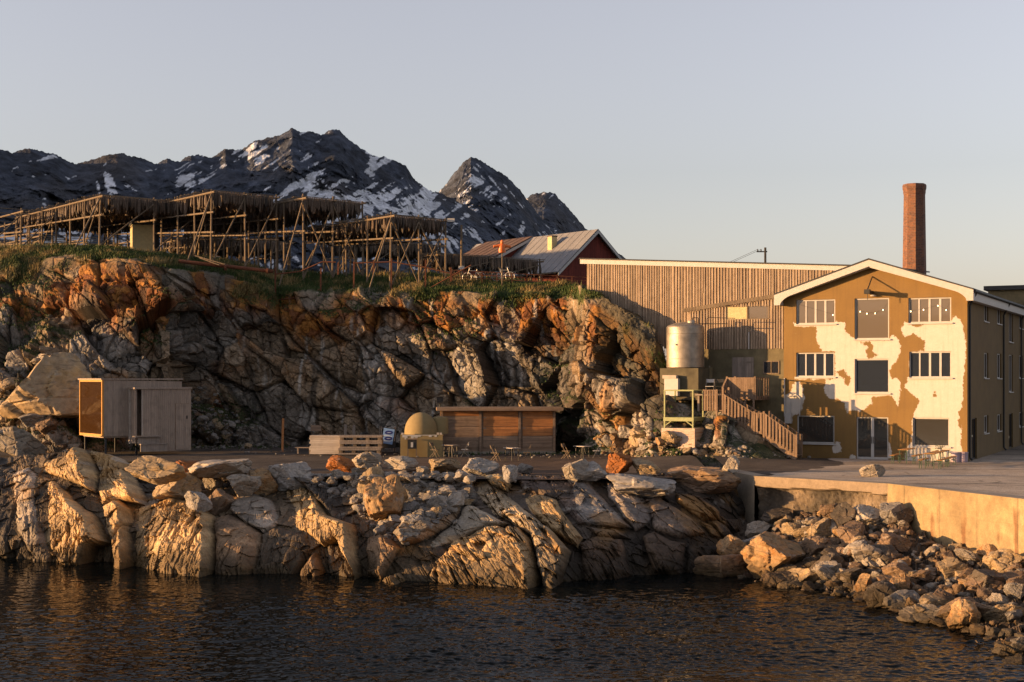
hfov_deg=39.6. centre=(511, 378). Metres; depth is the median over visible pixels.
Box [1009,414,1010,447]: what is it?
door
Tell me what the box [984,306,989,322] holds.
window
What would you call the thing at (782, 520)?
boulder
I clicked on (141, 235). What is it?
cream hut
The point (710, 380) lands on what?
folding chair
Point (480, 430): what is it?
brown hut
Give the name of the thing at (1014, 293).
olive block
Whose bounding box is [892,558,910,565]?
boulder
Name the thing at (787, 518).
boulder
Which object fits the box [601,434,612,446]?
boulder
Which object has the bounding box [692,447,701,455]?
boulder
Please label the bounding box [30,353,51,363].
boulder
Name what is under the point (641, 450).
boulder
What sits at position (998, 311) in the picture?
window
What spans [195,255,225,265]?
loose planks
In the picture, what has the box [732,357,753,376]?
door
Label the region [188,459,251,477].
boulder
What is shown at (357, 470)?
boulder
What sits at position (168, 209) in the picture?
dried fish
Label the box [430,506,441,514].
boulder
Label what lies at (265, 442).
boulder
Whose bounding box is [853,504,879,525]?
boulder
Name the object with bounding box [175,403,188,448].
door
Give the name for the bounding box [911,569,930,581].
boulder
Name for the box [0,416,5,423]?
boulder
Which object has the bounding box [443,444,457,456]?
bistro table
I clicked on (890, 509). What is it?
boulder
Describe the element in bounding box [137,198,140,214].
dried fish
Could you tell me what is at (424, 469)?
boulder
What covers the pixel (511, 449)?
bistro table
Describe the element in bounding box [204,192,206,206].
dried fish
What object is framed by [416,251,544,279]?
drying rack
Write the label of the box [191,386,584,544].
stones
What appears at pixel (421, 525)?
boulder
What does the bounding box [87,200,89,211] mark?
dried fish
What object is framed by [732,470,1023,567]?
quay wall
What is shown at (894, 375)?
ochre house
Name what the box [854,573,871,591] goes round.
boulder
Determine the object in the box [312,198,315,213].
dried fish
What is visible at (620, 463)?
boulder
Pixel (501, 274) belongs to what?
bicycle
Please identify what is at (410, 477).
boulder
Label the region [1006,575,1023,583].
boulder
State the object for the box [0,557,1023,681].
water
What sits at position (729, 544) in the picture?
boulder
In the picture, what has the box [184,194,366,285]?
drying rack
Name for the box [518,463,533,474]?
boulder
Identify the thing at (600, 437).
boulder
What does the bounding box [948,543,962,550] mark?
boulder
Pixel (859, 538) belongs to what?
boulder
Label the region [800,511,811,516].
boulder
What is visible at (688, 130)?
sky
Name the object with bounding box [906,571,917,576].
boulder
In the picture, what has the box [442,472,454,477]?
boulder
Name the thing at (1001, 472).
quay apron
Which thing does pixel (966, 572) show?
boulder
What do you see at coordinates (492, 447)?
folding chair
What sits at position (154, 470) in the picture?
boulder
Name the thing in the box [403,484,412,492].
boulder
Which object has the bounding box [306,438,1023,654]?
stones
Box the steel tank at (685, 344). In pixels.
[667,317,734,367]
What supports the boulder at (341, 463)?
on the road
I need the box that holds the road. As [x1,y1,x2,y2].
[0,445,887,485]
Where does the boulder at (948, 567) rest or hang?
on the gravel bank
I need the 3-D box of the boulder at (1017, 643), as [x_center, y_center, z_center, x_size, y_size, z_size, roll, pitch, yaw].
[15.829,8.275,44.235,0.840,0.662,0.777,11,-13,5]
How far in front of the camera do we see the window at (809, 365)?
84.70 m
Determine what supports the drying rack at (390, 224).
on the rocky hill
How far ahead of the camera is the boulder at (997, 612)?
48.03 m
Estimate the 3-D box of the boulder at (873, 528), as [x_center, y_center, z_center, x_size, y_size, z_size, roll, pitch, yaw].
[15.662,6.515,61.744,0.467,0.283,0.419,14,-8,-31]
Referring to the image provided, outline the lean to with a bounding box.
[683,294,783,432]
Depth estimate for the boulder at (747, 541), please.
63.97 m
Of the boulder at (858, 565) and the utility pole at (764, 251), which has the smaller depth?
the boulder at (858, 565)
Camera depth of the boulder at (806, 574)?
58.08 m
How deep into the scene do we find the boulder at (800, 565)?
59.65 m
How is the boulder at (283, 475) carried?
on the shore rock
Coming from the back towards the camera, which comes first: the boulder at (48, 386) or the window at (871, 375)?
the boulder at (48, 386)
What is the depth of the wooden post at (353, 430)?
94.07 m
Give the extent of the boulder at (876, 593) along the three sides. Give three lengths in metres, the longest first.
1.327 x 1.210 x 1.084 m
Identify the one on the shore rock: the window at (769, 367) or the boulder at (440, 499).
the boulder at (440, 499)
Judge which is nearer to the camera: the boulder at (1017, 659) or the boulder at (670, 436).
the boulder at (1017, 659)
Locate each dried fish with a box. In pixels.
[62,204,64,218]
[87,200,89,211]
[110,196,112,212]
[116,196,118,211]
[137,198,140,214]
[167,200,169,214]
[180,200,183,212]
[184,199,186,213]
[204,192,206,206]
[218,191,221,207]
[259,195,260,212]
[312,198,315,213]
[336,223,338,237]
[412,217,414,230]
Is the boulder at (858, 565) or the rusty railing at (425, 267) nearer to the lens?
the boulder at (858, 565)
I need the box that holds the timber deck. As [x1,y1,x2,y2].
[695,394,727,411]
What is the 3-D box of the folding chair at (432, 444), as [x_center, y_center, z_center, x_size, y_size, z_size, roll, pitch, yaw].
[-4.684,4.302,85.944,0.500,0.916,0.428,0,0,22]
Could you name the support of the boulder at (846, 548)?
on the gravel bank
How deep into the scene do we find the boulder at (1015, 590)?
50.55 m
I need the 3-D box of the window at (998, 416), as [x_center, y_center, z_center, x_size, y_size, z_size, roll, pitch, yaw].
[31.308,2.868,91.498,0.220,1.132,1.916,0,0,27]
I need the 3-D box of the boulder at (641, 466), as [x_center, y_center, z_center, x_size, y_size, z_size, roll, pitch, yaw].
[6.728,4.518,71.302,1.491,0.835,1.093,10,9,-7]
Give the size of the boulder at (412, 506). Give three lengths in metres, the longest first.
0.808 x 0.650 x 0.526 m
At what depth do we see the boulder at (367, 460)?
75.29 m
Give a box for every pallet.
[338,448,381,454]
[339,435,383,441]
[339,442,382,447]
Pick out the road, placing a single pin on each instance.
(542, 465)
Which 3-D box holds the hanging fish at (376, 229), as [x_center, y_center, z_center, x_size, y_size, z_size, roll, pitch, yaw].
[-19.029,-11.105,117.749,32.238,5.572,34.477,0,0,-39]
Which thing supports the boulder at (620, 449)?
on the rocky hill
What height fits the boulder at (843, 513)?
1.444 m
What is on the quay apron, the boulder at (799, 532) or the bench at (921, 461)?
the bench at (921, 461)
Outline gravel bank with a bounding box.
[731,506,1023,653]
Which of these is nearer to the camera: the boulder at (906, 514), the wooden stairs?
the boulder at (906, 514)
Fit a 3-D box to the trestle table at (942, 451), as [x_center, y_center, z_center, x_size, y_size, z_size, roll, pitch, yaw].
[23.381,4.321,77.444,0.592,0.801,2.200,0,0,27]
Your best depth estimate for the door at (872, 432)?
83.17 m
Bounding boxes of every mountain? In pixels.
[0,128,500,273]
[439,157,558,239]
[526,192,625,258]
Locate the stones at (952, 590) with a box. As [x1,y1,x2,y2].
[0,368,1021,642]
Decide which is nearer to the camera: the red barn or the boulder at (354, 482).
the boulder at (354, 482)
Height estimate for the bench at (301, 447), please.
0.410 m
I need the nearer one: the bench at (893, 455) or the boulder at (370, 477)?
the boulder at (370, 477)
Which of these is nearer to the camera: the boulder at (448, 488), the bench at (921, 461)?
the boulder at (448, 488)
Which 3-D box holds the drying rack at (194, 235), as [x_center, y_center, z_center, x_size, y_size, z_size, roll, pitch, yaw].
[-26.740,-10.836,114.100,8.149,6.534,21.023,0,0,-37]
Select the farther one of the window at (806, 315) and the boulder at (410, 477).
the window at (806, 315)
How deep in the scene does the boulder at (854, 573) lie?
56.96 m
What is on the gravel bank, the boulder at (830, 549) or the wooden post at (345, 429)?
the boulder at (830, 549)
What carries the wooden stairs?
on the road
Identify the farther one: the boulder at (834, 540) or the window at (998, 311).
the window at (998, 311)
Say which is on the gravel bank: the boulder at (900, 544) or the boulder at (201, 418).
the boulder at (900, 544)
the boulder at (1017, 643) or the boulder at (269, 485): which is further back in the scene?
the boulder at (269, 485)
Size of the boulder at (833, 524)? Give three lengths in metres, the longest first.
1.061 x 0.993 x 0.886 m
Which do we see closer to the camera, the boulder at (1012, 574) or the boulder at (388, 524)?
the boulder at (1012, 574)
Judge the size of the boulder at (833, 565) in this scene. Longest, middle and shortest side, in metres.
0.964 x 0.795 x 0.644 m
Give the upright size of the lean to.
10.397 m
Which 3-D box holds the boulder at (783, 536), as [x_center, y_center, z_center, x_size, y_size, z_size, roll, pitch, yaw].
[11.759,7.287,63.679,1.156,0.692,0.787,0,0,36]
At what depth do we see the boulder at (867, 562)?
57.79 m
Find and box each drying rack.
[0,208,53,244]
[0,234,129,246]
[15,193,207,256]
[104,189,282,272]
[165,237,295,270]
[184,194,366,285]
[298,212,448,292]
[322,242,444,273]
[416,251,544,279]
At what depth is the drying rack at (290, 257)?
127.66 m
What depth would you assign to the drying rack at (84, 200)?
111.65 m
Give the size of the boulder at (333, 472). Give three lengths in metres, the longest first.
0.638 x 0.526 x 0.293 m
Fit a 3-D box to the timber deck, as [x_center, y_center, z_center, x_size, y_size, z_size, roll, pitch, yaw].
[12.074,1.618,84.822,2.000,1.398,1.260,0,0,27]
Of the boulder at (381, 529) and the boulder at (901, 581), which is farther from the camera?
the boulder at (381, 529)
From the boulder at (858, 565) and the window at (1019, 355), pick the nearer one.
the boulder at (858, 565)
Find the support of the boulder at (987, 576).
on the gravel bank
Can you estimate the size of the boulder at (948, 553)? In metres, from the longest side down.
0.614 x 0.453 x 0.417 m
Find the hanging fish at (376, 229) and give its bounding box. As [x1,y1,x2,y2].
[18,191,541,276]
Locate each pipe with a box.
[179,259,272,273]
[704,366,712,378]
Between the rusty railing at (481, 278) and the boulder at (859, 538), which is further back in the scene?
the rusty railing at (481, 278)
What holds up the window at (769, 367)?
in the lean to
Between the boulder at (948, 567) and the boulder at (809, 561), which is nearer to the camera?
the boulder at (948, 567)
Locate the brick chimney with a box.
[902,183,926,273]
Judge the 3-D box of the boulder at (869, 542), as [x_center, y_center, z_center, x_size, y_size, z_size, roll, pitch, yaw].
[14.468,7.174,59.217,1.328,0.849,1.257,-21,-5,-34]
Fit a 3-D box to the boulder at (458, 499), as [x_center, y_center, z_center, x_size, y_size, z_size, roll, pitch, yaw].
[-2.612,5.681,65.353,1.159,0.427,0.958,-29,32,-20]
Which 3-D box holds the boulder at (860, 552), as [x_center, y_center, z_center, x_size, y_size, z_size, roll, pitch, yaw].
[14.622,7.282,58.374,1.573,1.046,1.830,-8,-12,40]
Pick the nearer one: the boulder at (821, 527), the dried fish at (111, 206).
the boulder at (821, 527)
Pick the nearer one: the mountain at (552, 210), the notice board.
the notice board
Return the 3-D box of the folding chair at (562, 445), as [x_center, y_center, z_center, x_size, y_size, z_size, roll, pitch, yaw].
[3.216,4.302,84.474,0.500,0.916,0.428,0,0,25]
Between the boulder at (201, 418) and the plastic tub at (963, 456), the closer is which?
the plastic tub at (963, 456)
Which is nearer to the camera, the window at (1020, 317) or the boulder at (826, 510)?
the boulder at (826, 510)
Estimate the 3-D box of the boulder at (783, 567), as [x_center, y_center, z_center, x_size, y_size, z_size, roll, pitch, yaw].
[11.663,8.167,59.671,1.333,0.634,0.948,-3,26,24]
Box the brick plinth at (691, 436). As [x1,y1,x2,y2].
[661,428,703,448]
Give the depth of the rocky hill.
100.32 m
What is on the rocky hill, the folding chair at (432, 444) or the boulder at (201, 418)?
the boulder at (201, 418)
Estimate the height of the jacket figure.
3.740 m
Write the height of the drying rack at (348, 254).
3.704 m
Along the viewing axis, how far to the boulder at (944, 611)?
49.39 m
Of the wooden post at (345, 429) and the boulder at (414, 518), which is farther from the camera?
the wooden post at (345, 429)
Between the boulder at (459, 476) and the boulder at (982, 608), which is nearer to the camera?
the boulder at (982, 608)
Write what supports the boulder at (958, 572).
on the gravel bank
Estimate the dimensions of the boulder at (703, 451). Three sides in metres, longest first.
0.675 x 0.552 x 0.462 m
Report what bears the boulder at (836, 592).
on the gravel bank
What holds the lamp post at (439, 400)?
on the road
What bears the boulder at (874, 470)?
on the road
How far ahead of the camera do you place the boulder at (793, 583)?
57.80 m
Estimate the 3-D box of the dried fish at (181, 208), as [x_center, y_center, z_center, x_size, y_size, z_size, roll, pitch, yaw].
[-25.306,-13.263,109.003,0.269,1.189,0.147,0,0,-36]
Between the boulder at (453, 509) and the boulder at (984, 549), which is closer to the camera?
the boulder at (984, 549)
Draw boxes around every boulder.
[0,352,91,418]
[0,377,17,391]
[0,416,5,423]
[0,426,47,455]
[5,348,29,373]
[18,413,46,430]
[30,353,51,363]
[35,416,58,435]
[125,455,186,484]
[152,472,201,499]
[176,460,202,479]
[184,491,212,513]
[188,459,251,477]
[197,415,208,422]
[202,477,223,489]
[208,488,234,515]
[215,421,224,429]
[221,433,231,438]
[226,474,261,496]
[228,421,235,428]
[244,443,251,447]
[249,468,277,495]
[263,440,271,444]
[268,461,313,490]
[326,455,355,471]
[331,469,340,475]
[350,474,358,487]
[351,468,360,473]
[352,452,381,468]
[357,466,383,493]
[363,474,408,521]
[367,474,383,480]
[373,525,385,535]
[376,520,393,530]
[383,456,418,470]
[388,514,400,522]
[401,514,422,523]
[402,474,416,483]
[402,501,419,511]
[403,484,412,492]
[405,497,415,503]
[410,485,419,496]
[413,520,428,531]
[416,466,428,474]
[418,492,429,504]
[425,493,437,499]
[426,495,447,505]
[428,458,460,472]
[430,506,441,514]
[438,485,455,493]
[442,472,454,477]
[448,490,468,498]
[449,492,464,506]
[449,507,457,512]
[454,471,468,481]
[461,487,472,493]
[462,457,499,475]
[464,499,474,505]
[502,465,517,482]
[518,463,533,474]
[562,459,592,482]
[582,461,607,480]
[593,433,608,439]
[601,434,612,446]
[606,453,631,473]
[606,473,675,497]
[609,432,616,440]
[614,447,623,452]
[623,447,631,454]
[629,427,645,437]
[629,436,638,447]
[632,458,660,474]
[635,444,648,454]
[655,437,664,445]
[661,431,676,443]
[667,465,740,493]
[679,447,691,454]
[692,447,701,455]
[693,554,745,576]
[699,448,707,455]
[716,534,746,554]
[722,456,739,472]
[740,531,805,578]
[743,532,770,544]
[745,521,770,537]
[761,508,791,523]
[761,570,792,586]
[772,518,785,527]
[773,533,787,539]
[775,564,797,571]
[777,573,803,588]
[780,522,804,535]
[783,514,791,521]
[787,568,818,582]
[793,526,809,537]
[793,562,809,568]
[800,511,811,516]
[800,536,831,558]
[802,555,820,566]
[802,581,816,589]
[806,517,831,537]
[809,553,844,568]
[811,564,835,580]
[818,560,841,570]
[819,503,837,517]
[819,543,848,560]
[829,536,841,544]
[830,501,857,525]
[830,520,837,536]
[830,589,842,595]
[832,528,837,535]
[835,567,869,581]
[836,520,865,542]
[836,547,848,561]
[843,540,866,553]
[847,539,873,560]
[847,563,863,568]
[848,543,881,567]
[851,536,867,542]
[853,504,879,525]
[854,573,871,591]
[854,591,864,598]
[859,464,885,476]
[861,557,876,567]
[863,580,897,607]
[869,525,876,530]
[872,544,897,565]
[875,558,885,566]
[876,574,912,589]
[877,531,911,552]
[879,502,905,524]
[881,562,912,576]
[882,589,919,608]
[888,508,913,524]
[890,572,910,589]
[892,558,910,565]
[896,603,941,622]
[897,519,909,529]
[905,597,917,606]
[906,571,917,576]
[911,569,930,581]
[914,603,925,612]
[919,594,949,605]
[928,618,947,626]
[933,588,955,600]
[936,596,975,617]
[937,557,967,578]
[942,550,953,558]
[946,599,981,628]
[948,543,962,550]
[954,548,979,562]
[955,567,974,577]
[955,570,962,576]
[958,579,969,590]
[964,575,1003,589]
[966,586,976,595]
[968,569,1006,588]
[974,602,991,622]
[976,544,996,556]
[982,548,1023,572]
[982,603,1023,622]
[986,588,996,592]
[986,593,1009,604]
[994,643,1017,653]
[998,570,1023,579]
[998,651,1009,654]
[1001,637,1023,654]
[1002,654,1023,664]
[1003,583,1023,599]
[1005,609,1022,622]
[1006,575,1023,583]
[1007,562,1021,569]
[1009,636,1023,649]
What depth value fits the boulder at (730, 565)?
61.18 m
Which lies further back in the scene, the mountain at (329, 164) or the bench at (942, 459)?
the mountain at (329, 164)
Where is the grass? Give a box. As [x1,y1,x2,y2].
[0,239,683,456]
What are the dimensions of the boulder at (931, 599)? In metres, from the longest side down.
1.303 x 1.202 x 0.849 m
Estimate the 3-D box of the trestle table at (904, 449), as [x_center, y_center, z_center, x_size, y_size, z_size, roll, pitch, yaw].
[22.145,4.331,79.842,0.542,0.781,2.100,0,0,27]
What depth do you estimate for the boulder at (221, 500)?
66.84 m
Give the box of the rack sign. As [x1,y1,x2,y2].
[447,218,454,221]
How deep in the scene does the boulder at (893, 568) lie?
55.42 m
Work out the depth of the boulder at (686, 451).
82.10 m
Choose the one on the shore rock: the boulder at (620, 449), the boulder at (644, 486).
the boulder at (644, 486)
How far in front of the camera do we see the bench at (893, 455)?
79.57 m
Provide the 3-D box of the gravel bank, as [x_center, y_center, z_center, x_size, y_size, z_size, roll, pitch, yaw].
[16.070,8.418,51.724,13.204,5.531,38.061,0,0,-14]
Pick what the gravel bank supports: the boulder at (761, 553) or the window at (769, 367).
the boulder at (761, 553)
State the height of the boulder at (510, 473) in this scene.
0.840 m
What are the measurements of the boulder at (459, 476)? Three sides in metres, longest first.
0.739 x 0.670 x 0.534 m
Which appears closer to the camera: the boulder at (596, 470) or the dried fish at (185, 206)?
the boulder at (596, 470)
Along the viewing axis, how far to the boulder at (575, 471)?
67.50 m
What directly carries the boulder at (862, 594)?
on the gravel bank
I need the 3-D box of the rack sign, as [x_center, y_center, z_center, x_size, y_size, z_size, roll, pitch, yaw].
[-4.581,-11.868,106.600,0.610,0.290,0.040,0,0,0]
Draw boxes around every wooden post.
[281,418,283,451]
[344,424,346,450]
[352,425,354,445]
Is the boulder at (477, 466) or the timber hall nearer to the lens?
the boulder at (477, 466)
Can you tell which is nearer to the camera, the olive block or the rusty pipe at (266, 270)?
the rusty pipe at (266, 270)
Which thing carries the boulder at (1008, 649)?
on the gravel bank
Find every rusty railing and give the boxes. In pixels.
[274,258,470,299]
[451,270,586,284]
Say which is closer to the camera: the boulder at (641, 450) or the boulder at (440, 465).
the boulder at (440, 465)
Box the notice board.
[374,426,398,452]
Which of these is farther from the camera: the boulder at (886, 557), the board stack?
the board stack
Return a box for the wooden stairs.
[703,376,802,459]
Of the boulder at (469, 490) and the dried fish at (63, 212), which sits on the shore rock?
the boulder at (469, 490)
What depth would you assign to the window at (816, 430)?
84.68 m
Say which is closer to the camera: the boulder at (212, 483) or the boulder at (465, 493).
the boulder at (465, 493)
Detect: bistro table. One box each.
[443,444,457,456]
[504,447,518,460]
[575,446,591,458]
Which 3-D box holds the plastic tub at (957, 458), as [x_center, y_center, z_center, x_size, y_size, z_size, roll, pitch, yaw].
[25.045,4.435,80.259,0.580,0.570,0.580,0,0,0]
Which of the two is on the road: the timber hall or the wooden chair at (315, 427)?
the wooden chair at (315, 427)
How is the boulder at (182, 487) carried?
on the shore rock
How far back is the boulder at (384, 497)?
64.10 m
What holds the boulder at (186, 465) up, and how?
on the boulder at (182, 487)
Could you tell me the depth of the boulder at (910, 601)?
52.13 m
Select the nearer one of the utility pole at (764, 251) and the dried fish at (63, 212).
the dried fish at (63, 212)
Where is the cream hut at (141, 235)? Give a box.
[129,222,160,251]
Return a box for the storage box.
[662,375,679,395]
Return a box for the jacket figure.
[493,240,510,284]
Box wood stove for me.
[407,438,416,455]
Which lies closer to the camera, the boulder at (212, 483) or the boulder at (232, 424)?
the boulder at (212, 483)
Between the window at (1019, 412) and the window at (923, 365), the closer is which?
the window at (923, 365)
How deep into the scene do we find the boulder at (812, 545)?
60.53 m
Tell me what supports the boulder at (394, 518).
on the shore rock
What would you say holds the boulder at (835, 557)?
on the gravel bank
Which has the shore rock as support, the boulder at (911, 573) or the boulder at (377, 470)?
the boulder at (377, 470)
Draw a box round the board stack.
[309,435,346,453]
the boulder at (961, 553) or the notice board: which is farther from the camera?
the notice board
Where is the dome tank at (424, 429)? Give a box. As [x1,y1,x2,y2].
[400,412,447,456]
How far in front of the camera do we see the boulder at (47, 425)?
92.13 m
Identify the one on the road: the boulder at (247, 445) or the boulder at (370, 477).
the boulder at (247, 445)
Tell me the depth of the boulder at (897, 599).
52.46 m
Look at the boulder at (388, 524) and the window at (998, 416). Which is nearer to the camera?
the boulder at (388, 524)
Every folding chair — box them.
[429,442,439,456]
[490,445,500,460]
[561,443,570,458]
[705,379,714,389]
[715,379,723,389]
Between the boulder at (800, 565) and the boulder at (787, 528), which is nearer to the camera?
the boulder at (800, 565)
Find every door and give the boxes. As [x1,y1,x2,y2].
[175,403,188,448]
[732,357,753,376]
[857,417,887,459]
[972,418,974,458]
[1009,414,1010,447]
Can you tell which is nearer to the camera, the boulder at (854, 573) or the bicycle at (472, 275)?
the boulder at (854, 573)
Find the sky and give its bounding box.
[0,0,1023,359]
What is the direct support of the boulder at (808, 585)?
on the gravel bank
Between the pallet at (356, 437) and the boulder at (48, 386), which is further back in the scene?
the boulder at (48, 386)
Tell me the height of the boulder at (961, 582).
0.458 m
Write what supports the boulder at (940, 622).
on the gravel bank
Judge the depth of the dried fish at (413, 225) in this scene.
105.21 m
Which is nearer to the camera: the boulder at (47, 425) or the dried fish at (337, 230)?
the boulder at (47, 425)
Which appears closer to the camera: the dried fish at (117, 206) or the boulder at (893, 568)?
the boulder at (893, 568)
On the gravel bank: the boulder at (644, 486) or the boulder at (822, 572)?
the boulder at (822, 572)
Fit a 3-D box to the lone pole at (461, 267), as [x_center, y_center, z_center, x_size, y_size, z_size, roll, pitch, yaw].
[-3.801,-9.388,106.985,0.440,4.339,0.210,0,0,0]
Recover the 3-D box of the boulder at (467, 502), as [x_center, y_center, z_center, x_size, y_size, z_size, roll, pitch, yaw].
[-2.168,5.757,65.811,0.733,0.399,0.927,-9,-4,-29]
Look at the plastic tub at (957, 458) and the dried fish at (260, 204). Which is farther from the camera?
the dried fish at (260, 204)
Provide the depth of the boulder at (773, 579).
58.33 m
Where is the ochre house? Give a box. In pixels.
[774,258,1023,460]
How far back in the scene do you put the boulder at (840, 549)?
59.40 m
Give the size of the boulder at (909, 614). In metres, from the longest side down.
1.727 x 1.456 x 0.979 m
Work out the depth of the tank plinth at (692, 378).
85.26 m
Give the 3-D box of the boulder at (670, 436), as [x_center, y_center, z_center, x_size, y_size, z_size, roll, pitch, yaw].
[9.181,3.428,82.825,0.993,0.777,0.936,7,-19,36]
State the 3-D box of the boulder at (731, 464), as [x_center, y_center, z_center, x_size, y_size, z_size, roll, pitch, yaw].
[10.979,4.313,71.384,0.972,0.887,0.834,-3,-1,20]
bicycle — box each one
[462,268,484,279]
[477,265,498,278]
[492,267,514,280]
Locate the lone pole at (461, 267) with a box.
[458,225,463,276]
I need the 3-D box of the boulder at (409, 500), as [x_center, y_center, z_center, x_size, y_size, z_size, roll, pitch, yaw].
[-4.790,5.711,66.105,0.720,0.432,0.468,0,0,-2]
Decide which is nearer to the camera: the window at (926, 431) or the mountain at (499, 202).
the window at (926, 431)
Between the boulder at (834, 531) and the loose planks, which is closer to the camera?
the boulder at (834, 531)
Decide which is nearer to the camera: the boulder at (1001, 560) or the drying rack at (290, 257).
the boulder at (1001, 560)
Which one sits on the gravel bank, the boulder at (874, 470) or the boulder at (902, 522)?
the boulder at (902, 522)
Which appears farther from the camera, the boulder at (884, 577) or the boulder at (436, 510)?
the boulder at (436, 510)
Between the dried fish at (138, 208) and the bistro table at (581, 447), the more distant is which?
the dried fish at (138, 208)
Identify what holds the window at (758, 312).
in the lean to
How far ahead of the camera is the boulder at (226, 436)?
100.63 m
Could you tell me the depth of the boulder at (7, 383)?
96.27 m
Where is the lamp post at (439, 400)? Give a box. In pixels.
[436,396,443,415]
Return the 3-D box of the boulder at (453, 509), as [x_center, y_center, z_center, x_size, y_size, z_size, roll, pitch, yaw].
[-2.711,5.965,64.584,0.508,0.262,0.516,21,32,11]
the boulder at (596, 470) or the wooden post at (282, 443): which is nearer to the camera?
the boulder at (596, 470)
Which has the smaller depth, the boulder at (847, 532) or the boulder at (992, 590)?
the boulder at (992, 590)
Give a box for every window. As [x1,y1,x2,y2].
[724,304,768,320]
[763,361,778,373]
[795,299,836,325]
[795,352,835,377]
[797,415,835,444]
[853,298,890,340]
[853,359,890,393]
[907,297,952,323]
[908,351,952,378]
[911,418,950,447]
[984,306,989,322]
[984,353,989,378]
[984,415,989,434]
[997,309,1002,324]
[997,354,1002,378]
[997,414,1001,431]
[1009,313,1013,342]
[1009,355,1013,392]
[1019,316,1023,329]
[1019,355,1023,378]
[1019,412,1023,427]
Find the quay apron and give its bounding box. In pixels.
[769,445,1023,495]
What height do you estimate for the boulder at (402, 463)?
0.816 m
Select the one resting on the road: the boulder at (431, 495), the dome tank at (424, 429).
the dome tank at (424, 429)
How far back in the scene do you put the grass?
103.03 m
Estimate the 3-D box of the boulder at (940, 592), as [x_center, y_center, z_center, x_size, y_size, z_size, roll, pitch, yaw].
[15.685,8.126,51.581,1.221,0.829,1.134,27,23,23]
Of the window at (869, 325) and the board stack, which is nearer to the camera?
the window at (869, 325)
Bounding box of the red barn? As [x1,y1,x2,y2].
[449,229,621,285]
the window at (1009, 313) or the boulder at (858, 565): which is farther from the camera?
the window at (1009, 313)
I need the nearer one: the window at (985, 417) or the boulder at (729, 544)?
the boulder at (729, 544)
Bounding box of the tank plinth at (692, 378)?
[660,368,709,399]
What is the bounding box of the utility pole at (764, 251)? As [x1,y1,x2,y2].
[757,247,766,261]
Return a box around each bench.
[295,447,309,453]
[890,453,901,463]
[918,458,928,467]
[937,458,948,468]
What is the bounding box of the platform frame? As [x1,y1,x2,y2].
[663,390,703,427]
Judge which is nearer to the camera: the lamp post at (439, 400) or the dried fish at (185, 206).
the lamp post at (439, 400)
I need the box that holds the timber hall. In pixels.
[579,258,929,352]
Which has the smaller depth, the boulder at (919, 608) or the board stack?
the boulder at (919, 608)
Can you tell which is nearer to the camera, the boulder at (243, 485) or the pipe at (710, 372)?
the boulder at (243, 485)
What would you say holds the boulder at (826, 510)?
on the gravel bank
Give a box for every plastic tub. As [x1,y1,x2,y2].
[950,452,960,461]
[960,452,968,461]
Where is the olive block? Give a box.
[984,285,1023,304]
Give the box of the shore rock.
[0,447,758,588]
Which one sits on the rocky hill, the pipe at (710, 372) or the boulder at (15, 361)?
the boulder at (15, 361)
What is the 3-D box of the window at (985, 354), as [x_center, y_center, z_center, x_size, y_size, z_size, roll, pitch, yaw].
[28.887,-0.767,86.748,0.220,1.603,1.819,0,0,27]
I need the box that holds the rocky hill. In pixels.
[0,244,797,467]
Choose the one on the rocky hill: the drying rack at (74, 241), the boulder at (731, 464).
the drying rack at (74, 241)
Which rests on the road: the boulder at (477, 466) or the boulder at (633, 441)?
the boulder at (477, 466)
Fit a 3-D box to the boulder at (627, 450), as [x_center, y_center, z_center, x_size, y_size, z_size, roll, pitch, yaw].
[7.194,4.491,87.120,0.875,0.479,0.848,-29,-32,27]
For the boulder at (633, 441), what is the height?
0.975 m
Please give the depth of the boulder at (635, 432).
85.28 m
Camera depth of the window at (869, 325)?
83.19 m
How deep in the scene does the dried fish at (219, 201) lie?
105.26 m
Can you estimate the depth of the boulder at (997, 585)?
51.84 m
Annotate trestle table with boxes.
[898,448,914,463]
[923,451,941,468]
[933,450,949,465]
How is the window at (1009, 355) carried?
in the ochre house
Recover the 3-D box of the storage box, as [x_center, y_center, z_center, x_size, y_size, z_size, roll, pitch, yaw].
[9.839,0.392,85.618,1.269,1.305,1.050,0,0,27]
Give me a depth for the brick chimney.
92.42 m
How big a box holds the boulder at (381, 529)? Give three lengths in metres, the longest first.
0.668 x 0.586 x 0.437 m
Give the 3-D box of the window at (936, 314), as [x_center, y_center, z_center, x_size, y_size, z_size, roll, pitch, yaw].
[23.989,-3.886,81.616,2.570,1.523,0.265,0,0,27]
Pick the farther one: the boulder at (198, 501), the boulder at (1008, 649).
the boulder at (198, 501)
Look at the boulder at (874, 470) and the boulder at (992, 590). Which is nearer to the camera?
the boulder at (992, 590)
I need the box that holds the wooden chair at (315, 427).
[311,424,321,434]
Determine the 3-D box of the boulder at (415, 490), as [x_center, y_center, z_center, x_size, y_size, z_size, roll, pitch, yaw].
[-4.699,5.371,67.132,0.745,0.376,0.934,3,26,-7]
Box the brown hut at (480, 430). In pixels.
[436,406,562,453]
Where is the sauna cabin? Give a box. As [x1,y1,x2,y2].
[78,378,191,453]
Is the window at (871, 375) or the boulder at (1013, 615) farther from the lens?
the window at (871, 375)
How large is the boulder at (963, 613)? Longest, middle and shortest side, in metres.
1.239 x 1.019 x 0.974 m
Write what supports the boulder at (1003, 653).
on the gravel bank

